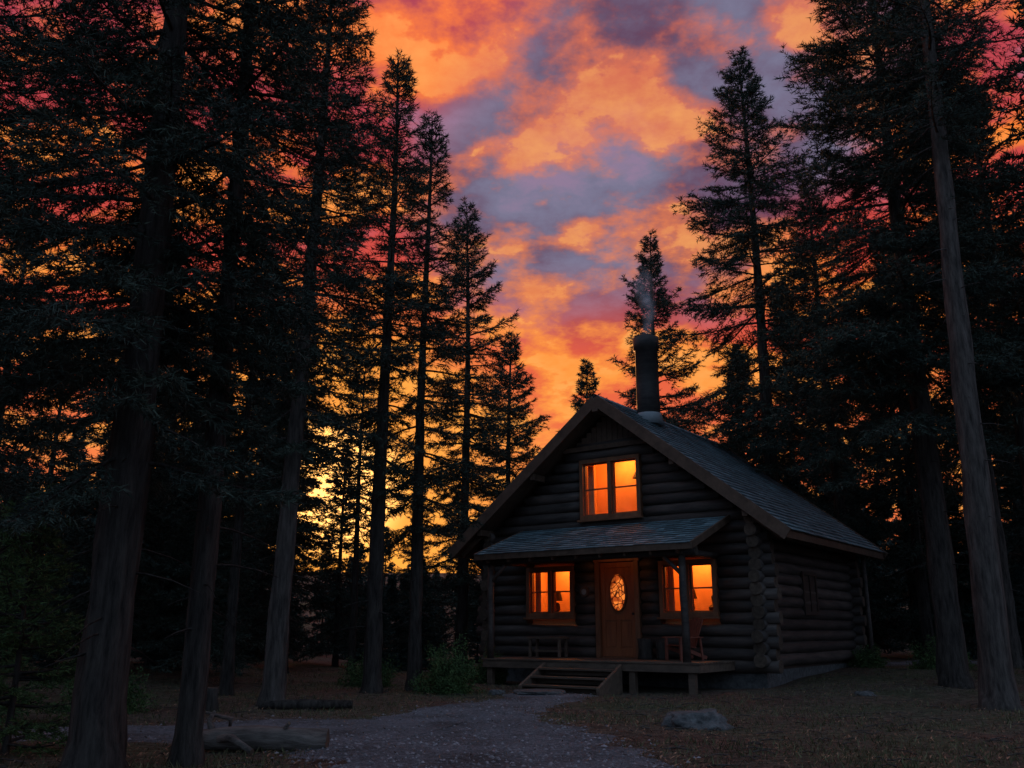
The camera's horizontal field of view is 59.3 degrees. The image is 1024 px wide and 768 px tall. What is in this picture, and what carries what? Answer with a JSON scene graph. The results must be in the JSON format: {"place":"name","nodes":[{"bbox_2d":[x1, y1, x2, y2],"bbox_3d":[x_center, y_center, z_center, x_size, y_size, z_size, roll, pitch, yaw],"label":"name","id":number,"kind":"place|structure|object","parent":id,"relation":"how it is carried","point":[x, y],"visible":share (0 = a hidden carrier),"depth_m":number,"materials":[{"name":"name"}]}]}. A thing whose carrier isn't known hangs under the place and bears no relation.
{"place":"outdoors","nodes":[
{"label":"outdoors","id":0,"kind":"place"},
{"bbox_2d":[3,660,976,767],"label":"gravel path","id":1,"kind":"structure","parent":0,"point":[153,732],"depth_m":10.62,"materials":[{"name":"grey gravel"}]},
{"bbox_2d":[513,689,565,694],"bbox_3d":[0.559,6.253,18.300,1.079,0.055,1.047,0,-15,0],"label":"stepping stone","id":2,"kind":"object","parent":1,"relation":"on","point":[538,691],"visible":1,"depth_m":17.96,"materials":[{"name":"grey stone"}]},
{"bbox_2d":[0,570,1023,767],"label":"ground","id":3,"kind":"structure","parent":0,"point":[323,663],"depth_m":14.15,"materials":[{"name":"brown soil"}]},
{"bbox_2d":[0,411,24,681],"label":"pine tree","id":4,"kind":"object","parent":3,"relation":"on","point":[8,466],"visible":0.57,"depth_m":16.91,"materials":[{"name":"green plant"}]},
{"bbox_2d":[0,414,32,637],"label":"pine tree","id":5,"kind":"object","parent":3,"relation":"on","point":[15,475],"visible":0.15,"depth_m":22.00,"materials":[{"name":"green plant"}]},
{"bbox_2d":[0,232,40,493],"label":"pine tree","id":6,"kind":"object","parent":3,"relation":"on","point":[32,487],"visible":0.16,"depth_m":20.24,"materials":[{"name":"green plant"}]},
{"bbox_2d":[0,495,59,721],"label":"sapling","id":7,"kind":"object","parent":3,"relation":"on","point":[23,699],"visible":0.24,"depth_m":12.94,"materials":[{"name":"green plant"}]},
{"bbox_2d":[0,207,74,572],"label":"pine tree","id":8,"kind":"object","parent":3,"relation":"on","point":[22,275],"visible":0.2,"depth_m":24.89,"materials":[{"name":"green plant"}]},
{"bbox_2d":[0,481,86,757],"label":"sapling","id":9,"kind":"object","parent":3,"relation":"on","point":[23,641],"visible":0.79,"depth_m":9.48,"materials":[{"name":"green plant"}]},
{"bbox_2d":[0,326,97,661],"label":"pine tree","id":10,"kind":"object","parent":3,"relation":"on","point":[66,460],"visible":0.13,"depth_m":30.19,"materials":[{"name":"green plant"}]},
{"bbox_2d":[0,0,117,502],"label":"pine tree","id":11,"kind":"object","parent":3,"relation":"on","point":[5,485],"visible":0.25,"depth_m":12.02,"materials":[{"name":"green plant"}]},
{"bbox_2d":[50,666,163,714],"bbox_3d":[-6.455,4.813,14.531,1.694,1.030,1.491,0,-15,0],"label":"bush","id":12,"kind":"object","parent":3,"relation":"on","point":[130,697],"visible":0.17,"depth_m":14.44,"materials":[{"name":"green plant"}]},
{"bbox_2d":[15,360,215,658],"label":"pine tree","id":13,"kind":"object","parent":3,"relation":"on","point":[70,534],"visible":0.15,"depth_m":22.19,"materials":[{"name":"green plant"}]},
{"bbox_2d":[34,216,197,645],"bbox_3d":[-8.839,1.060,21.380,3.466,11.918,3.439,-4,-16,13],"label":"pine tree","id":14,"kind":"object","parent":3,"relation":"on","point":[165,508],"visible":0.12,"depth_m":20.60,"materials":[{"name":"green plant"}]},
{"bbox_2d":[43,370,194,654],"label":"pine tree","id":15,"kind":"object","parent":3,"relation":"on","point":[86,524],"visible":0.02,"depth_m":27.92,"materials":[{"name":"green plant"}]},
{"bbox_2d":[66,162,206,628],"bbox_3d":[-7.257,0.509,17.576,3.042,11.381,3.437,0,-15,0],"label":"pine tree","id":16,"kind":"object","parent":3,"relation":"on","point":[106,436],"visible":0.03,"depth_m":17.36,"materials":[{"name":"green plant"}]},
{"bbox_2d":[68,296,242,667],"bbox_3d":[-10.287,2.716,26.300,4.793,11.249,4.509,-14,-21,42],"label":"pine tree","id":17,"kind":"object","parent":3,"relation":"on","point":[162,543],"visible":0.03,"depth_m":25.24,"materials":[{"name":"green plant"}]},
{"bbox_2d":[0,0,359,767],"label":"pine tree","id":18,"kind":"object","parent":3,"relation":"on","point":[146,88],"visible":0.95,"depth_m":8.59,"materials":[{"name":"green plant"}]},
{"bbox_2d":[131,387,262,677],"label":"pine tree","id":19,"kind":"object","parent":3,"relation":"on","point":[224,553],"visible":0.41,"depth_m":20.70,"materials":[{"name":"green plant"}]},
{"bbox_2d":[150,326,245,618],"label":"pine tree","id":20,"kind":"object","parent":3,"relation":"on","point":[209,352],"visible":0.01,"depth_m":37.25,"materials":[{"name":"green plant"}]},
{"bbox_2d":[137,397,265,665],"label":"pine tree","id":21,"kind":"object","parent":3,"relation":"on","point":[177,612],"visible":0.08,"depth_m":23.89,"materials":[{"name":"green plant"}]},
{"bbox_2d":[205,687,218,711],"bbox_3d":[-4.756,5.022,14.167,0.321,0.466,0.341,0,-15,0],"label":"tree stump","id":22,"kind":"object","parent":3,"relation":"on","point":[212,704],"visible":0.49,"depth_m":14.11,"materials":[{"name":"brown wood"}]},
{"bbox_2d":[85,0,388,767],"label":"pine tree","id":23,"kind":"object","parent":3,"relation":"on","point":[187,748],"visible":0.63,"depth_m":9.75,"materials":[{"name":"green plant"}]},
{"bbox_2d":[182,240,317,695],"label":"pine tree","id":24,"kind":"object","parent":3,"relation":"on","point":[226,683],"visible":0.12,"depth_m":18.31,"materials":[{"name":"green plant"}]},
{"bbox_2d":[220,322,309,661],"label":"pine tree","id":25,"kind":"object","parent":3,"relation":"on","point":[257,652],"visible":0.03,"depth_m":32.27,"materials":[{"name":"green plant"}]},
{"bbox_2d":[203,710,329,753],"bbox_3d":[-2.836,3.800,9.842,1.692,0.417,0.783,-1,-15,4],"label":"fallen log","id":26,"kind":"object","parent":3,"relation":"on","point":[230,737],"visible":0.83,"depth_m":9.73,"materials":[{"name":"wood"}]},
{"bbox_2d":[213,429,337,663],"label":"pine tree","id":27,"kind":"object","parent":3,"relation":"on","point":[261,607],"visible":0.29,"depth_m":29.69,"materials":[{"name":"green plant"}]},
{"bbox_2d":[241,334,350,673],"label":"pine tree","id":28,"kind":"object","parent":3,"relation":"on","point":[307,528],"visible":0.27,"depth_m":27.63,"materials":[{"name":"green plant"}]},
{"bbox_2d":[247,282,345,631],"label":"pine tree","id":29,"kind":"object","parent":3,"relation":"on","point":[308,480],"visible":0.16,"depth_m":22.93,"materials":[{"name":"green plant"}]},
{"bbox_2d":[258,699,352,709],"bbox_3d":[-3.357,5.222,14.676,1.506,0.169,0.181,3,-16,-12],"label":"fallen log","id":30,"kind":"object","parent":3,"relation":"on","point":[305,704],"visible":0.92,"depth_m":14.63,"materials":[{"name":"brown wood"}]},
{"bbox_2d":[190,0,429,705],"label":"pine tree","id":31,"kind":"object","parent":3,"relation":"on","point":[293,450],"visible":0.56,"depth_m":16.69,"materials":[{"name":"green plant"}]},
{"bbox_2d":[290,448,393,666],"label":"pine tree","id":32,"kind":"object","parent":3,"relation":"on","point":[337,583],"visible":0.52,"depth_m":31.98,"materials":[{"name":"green plant"}]},
{"bbox_2d":[313,367,401,674],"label":"pine tree","id":33,"kind":"object","parent":3,"relation":"on","point":[356,512],"visible":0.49,"depth_m":26.71,"materials":[{"name":"green plant"}]},
{"bbox_2d":[334,651,401,686],"bbox_3d":[-3.435,6.747,21.568,1.663,1.073,1.691,0,-15,0],"label":"bush","id":34,"kind":"object","parent":3,"relation":"on","point":[356,676],"visible":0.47,"depth_m":21.27,"materials":[{"name":"green plant"}]},
{"bbox_2d":[324,48,453,693],"bbox_3d":[-2.746,-0.800,19.967,3.699,15.144,3.613,-9,-18,31],"label":"pine tree","id":35,"kind":"object","parent":3,"relation":"on","point":[384,418],"visible":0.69,"depth_m":19.63,"materials":[{"name":"green plant"}]},
{"bbox_2d":[386,490,454,661],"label":"pine tree","id":36,"kind":"object","parent":3,"relation":"on","point":[428,583],"visible":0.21,"depth_m":34.09,"materials":[{"name":"green plant"}]},
{"bbox_2d":[346,109,499,691],"bbox_3d":[-2.061,-0.076,21.136,3.780,14.485,3.540,0,-15,0],"label":"pine tree","id":37,"kind":"object","parent":3,"relation":"on","point":[419,401],"visible":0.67,"depth_m":21.02,"materials":[{"name":"green plant"}]},
{"bbox_2d":[408,631,484,695],"bbox_3d":[-1.411,5.809,18.884,1.612,1.412,1.473,12,-20,-38],"label":"bush","id":38,"kind":"object","parent":3,"relation":"on","point":[452,678],"visible":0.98,"depth_m":18.66,"materials":[{"name":"green plant"}]},
{"bbox_2d":[422,483,480,660],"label":"pine tree","id":39,"kind":"object","parent":3,"relation":"on","point":[443,612],"visible":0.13,"depth_m":37.61,"materials":[{"name":"green plant"}]},
{"bbox_2d":[386,196,530,675],"bbox_3d":[-1.485,1.282,26.721,4.408,14.813,4.848,-10,-18,32],"label":"pine tree","id":40,"kind":"object","parent":3,"relation":"on","point":[461,581],"visible":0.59,"depth_m":26.66,"materials":[{"name":"green plant"}]},
{"bbox_2d":[422,331,550,633],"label":"pine tree","id":41,"kind":"object","parent":3,"relation":"on","point":[524,444],"visible":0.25,"depth_m":32.25,"materials":[{"name":"green plant"}]},
{"bbox_2d":[488,689,505,694],"bbox_3d":[-0.296,6.365,18.376,0.336,0.252,0.497,-11,-18,34],"label":"rock","id":42,"kind":"object","parent":3,"relation":"on","point":[495,691],"visible":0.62,"depth_m":18.25,"materials":[{"name":"stone"}]},
{"bbox_2d":[0,376,1023,672],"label":"distant forest","id":43,"kind":"object","parent":3,"relation":"on","point":[890,644],"visible":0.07,"depth_m":33.55,"materials":[{"name":"green plant"}]},
{"bbox_2d":[0,662,1023,767],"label":"fallen leaves","id":44,"kind":"object","parent":3,"relation":"on","point":[906,753],"depth_m":11.55,"materials":[{"name":"brown plant"}]},
{"bbox_2d":[555,358,607,434],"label":"pine tree","id":45,"kind":"object","parent":3,"relation":"on","point":[579,403],"visible":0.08,"depth_m":41.34,"materials":[{"name":"green plant"}]},
{"bbox_2d":[448,334,887,695],"bbox_3d":[3.699,3.390,23.818,9.307,9.330,10.160,-11,-19,35],"label":"log cabin","id":46,"kind":"object","parent":3,"relation":"on","point":[607,535],"visible":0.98,"depth_m":21.45,"materials":[{"name":"brown wood"}]},
{"bbox_2d":[526,637,569,657],"bbox_3d":[0.870,6.346,21.706,1.000,0.470,0.400,-11,-19,35],"label":"porch bench","id":47,"kind":"object","parent":46,"relation":"on","point":[537,650],"visible":0.97,"depth_m":21.61,"materials":[{"name":"brown wood"}]},
{"bbox_2d":[532,563,576,624],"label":"window","id":48,"kind":"structure","parent":46,"relation":"in","point":[562,578],"depth_m":23.83,"materials":[{"name":"glass"}]},
{"bbox_2d":[600,561,635,656],"bbox_3d":[2.547,5.331,21.352,0.940,2.175,0.075,-11,-19,35],"label":"door","id":49,"kind":"structure","parent":46,"relation":"in","point":[618,628],"depth_m":21.29,"materials":[{"name":"brown wood"}]},
{"bbox_2d":[587,451,658,514],"bbox_3d":[2.896,2.724,22.766,2.400,2.200,1.110,-11,-19,35],"label":"window upper room","id":50,"kind":"structure","parent":46,"relation":"in","point":[626,497],"depth_m":23.58,"materials":[{"name":"glass"}]},
{"bbox_2d":[637,638,653,658],"bbox_3d":[2.998,5.962,20.267,0.367,0.450,0.368,-11,-19,35],"label":"log stool","id":51,"kind":"object","parent":46,"relation":"on","point":[645,648],"visible":0.96,"depth_m":20.14,"materials":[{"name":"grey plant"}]},
{"bbox_2d":[656,642,669,659],"bbox_3d":[3.333,5.915,19.964,0.302,0.380,0.303,-11,-19,35],"label":"log stool","id":52,"kind":"object","parent":46,"relation":"on","point":[660,648],"visible":0.75,"depth_m":19.86,"materials":[{"name":"brown wood"}]},
{"bbox_2d":[662,617,707,660],"bbox_3d":[3.757,5.536,19.560,0.759,0.903,0.663,7,-17,-23],"label":"porch chair","id":53,"kind":"object","parent":46,"relation":"on","point":[695,624],"visible":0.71,"depth_m":19.57,"materials":[{"name":"paint"}]},
{"bbox_2d":[662,557,720,623],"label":"window","id":54,"kind":"structure","parent":46,"relation":"in","point":[701,573],"depth_m":21.61,"materials":[{"name":"glass"}]},
{"bbox_2d":[800,571,819,614],"bbox_3d":[7.155,5.034,21.624,0.070,1.000,1.000,-11,-19,35],"label":"side window","id":55,"kind":"structure","parent":46,"relation":"in","point":[809,580],"depth_m":21.59,"materials":[{"name":"black glass"}]},
{"bbox_2d":[662,405,674,422],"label":"pine tree","id":56,"kind":"object","parent":3,"relation":"on","point":[664,416],"visible":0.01,"depth_m":43.01,"materials":[{"name":"green plant"}]},
{"bbox_2d":[606,228,732,442],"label":"pine tree","id":57,"kind":"object","parent":3,"relation":"on","point":[641,299],"visible":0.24,"depth_m":35.51,"materials":[{"name":"green plant"}]},
{"bbox_2d":[661,708,733,729],"bbox_3d":[2.486,4.623,11.996,0.903,0.542,0.771,11,-19,-34],"label":"rock","id":58,"kind":"object","parent":3,"relation":"on","point":[709,718],"visible":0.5,"depth_m":11.85,"materials":[{"name":"stone"}]},
{"bbox_2d":[719,355,756,461],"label":"pine tree","id":59,"kind":"object","parent":3,"relation":"on","point":[730,418],"visible":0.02,"depth_m":40.38,"materials":[{"name":"green plant"}]},
{"bbox_2d":[710,336,788,484],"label":"pine tree","id":60,"kind":"object","parent":3,"relation":"on","point":[728,412],"visible":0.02,"depth_m":36.97,"materials":[{"name":"green plant"}]},
{"bbox_2d":[664,46,857,497],"bbox_3d":[7.622,-1.571,28.636,6.866,20.745,6.756,0,-15,0],"label":"pine tree","id":61,"kind":"object","parent":3,"relation":"on","point":[768,448],"visible":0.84,"depth_m":28.69,"materials":[{"name":"green plant"}]},
{"bbox_2d":[745,279,856,512],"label":"pine tree","id":62,"kind":"object","parent":3,"relation":"on","point":[775,360],"visible":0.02,"depth_m":39.17,"materials":[{"name":"green plant"}]},
{"bbox_2d":[754,177,906,613],"bbox_3d":[10.454,0.769,30.826,4.957,17.427,4.966,7,-17,-24],"label":"pine tree","id":63,"kind":"object","parent":3,"relation":"on","point":[842,515],"visible":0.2,"depth_m":30.40,"materials":[{"name":"green plant"}]},
{"bbox_2d":[781,318,933,645],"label":"pine tree","id":64,"kind":"object","parent":3,"relation":"on","point":[875,589],"visible":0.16,"depth_m":32.52,"materials":[{"name":"green plant"}]},
{"bbox_2d":[854,691,875,695],"bbox_3d":[6.601,5.841,16.846,0.309,0.193,0.408,10,-18,-32],"label":"rock","id":65,"kind":"object","parent":3,"relation":"on","point":[864,693],"visible":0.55,"depth_m":16.76,"materials":[{"name":"stone"}]},
{"bbox_2d":[846,643,890,667],"bbox_3d":[9.199,7.072,23.425,1.194,0.710,1.127,0,-15,0],"label":"bush","id":66,"kind":"object","parent":3,"relation":"on","point":[864,658],"visible":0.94,"depth_m":23.19,"materials":[{"name":"green plant"}]},
{"bbox_2d":[742,0,1023,688],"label":"pine tree","id":67,"kind":"object","parent":3,"relation":"on","point":[859,339],"visible":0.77,"depth_m":19.43,"materials":[{"name":"green plant"}]},
{"bbox_2d":[843,226,962,657],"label":"pine tree","id":68,"kind":"object","parent":3,"relation":"on","point":[916,546],"visible":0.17,"depth_m":30.40,"materials":[{"name":"green plant"}]},
{"bbox_2d":[847,337,975,657],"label":"pine tree","id":69,"kind":"object","parent":3,"relation":"on","point":[913,629],"visible":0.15,"depth_m":33.73,"materials":[{"name":"green plant"}]},
{"bbox_2d":[822,0,1023,711],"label":"pine tree","id":70,"kind":"object","parent":3,"relation":"on","point":[997,688],"visible":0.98,"depth_m":16.85,"materials":[{"name":"brown plant"}]},
{"bbox_2d":[844,19,1023,668],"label":"pine tree","id":71,"kind":"object","parent":3,"relation":"on","point":[1016,649],"visible":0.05,"depth_m":25.00,"materials":[{"name":"green plant"}]},
{"bbox_2d":[906,635,976,671],"bbox_3d":[10.585,6.646,22.247,1.960,0.930,1.697,0,-15,0],"label":"bush","id":72,"kind":"object","parent":3,"relation":"on","point":[930,662],"visible":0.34,"depth_m":22.19,"materials":[{"name":"green plant"}]},
{"bbox_2d":[922,99,1023,588],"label":"pine tree","id":73,"kind":"object","parent":3,"relation":"on","point":[1013,304],"visible":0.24,"depth_m":22.66,"materials":[{"name":"green plant"}]},
{"bbox_2d":[947,290,1023,585],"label":"pine tree","id":74,"kind":"object","parent":3,"relation":"on","point":[1016,502],"visible":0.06,"depth_m":32.64,"materials":[{"name":"green plant"}]},
{"bbox_2d":[968,0,1023,424],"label":"pine tree","id":75,"kind":"object","parent":3,"relation":"on","point":[1019,135],"visible":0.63,"depth_m":20.32,"materials":[{"name":"green plant"}]},
{"bbox_2d":[985,269,1023,646],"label":"pine tree","id":76,"kind":"object","parent":3,"relation":"on","point":[1015,490],"visible":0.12,"depth_m":28.21,"materials":[{"name":"green plant"}]},
{"bbox_2d":[0,0,1023,574],"label":"sky","id":77,"kind":"structure","parent":0,"point":[570,124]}
]}

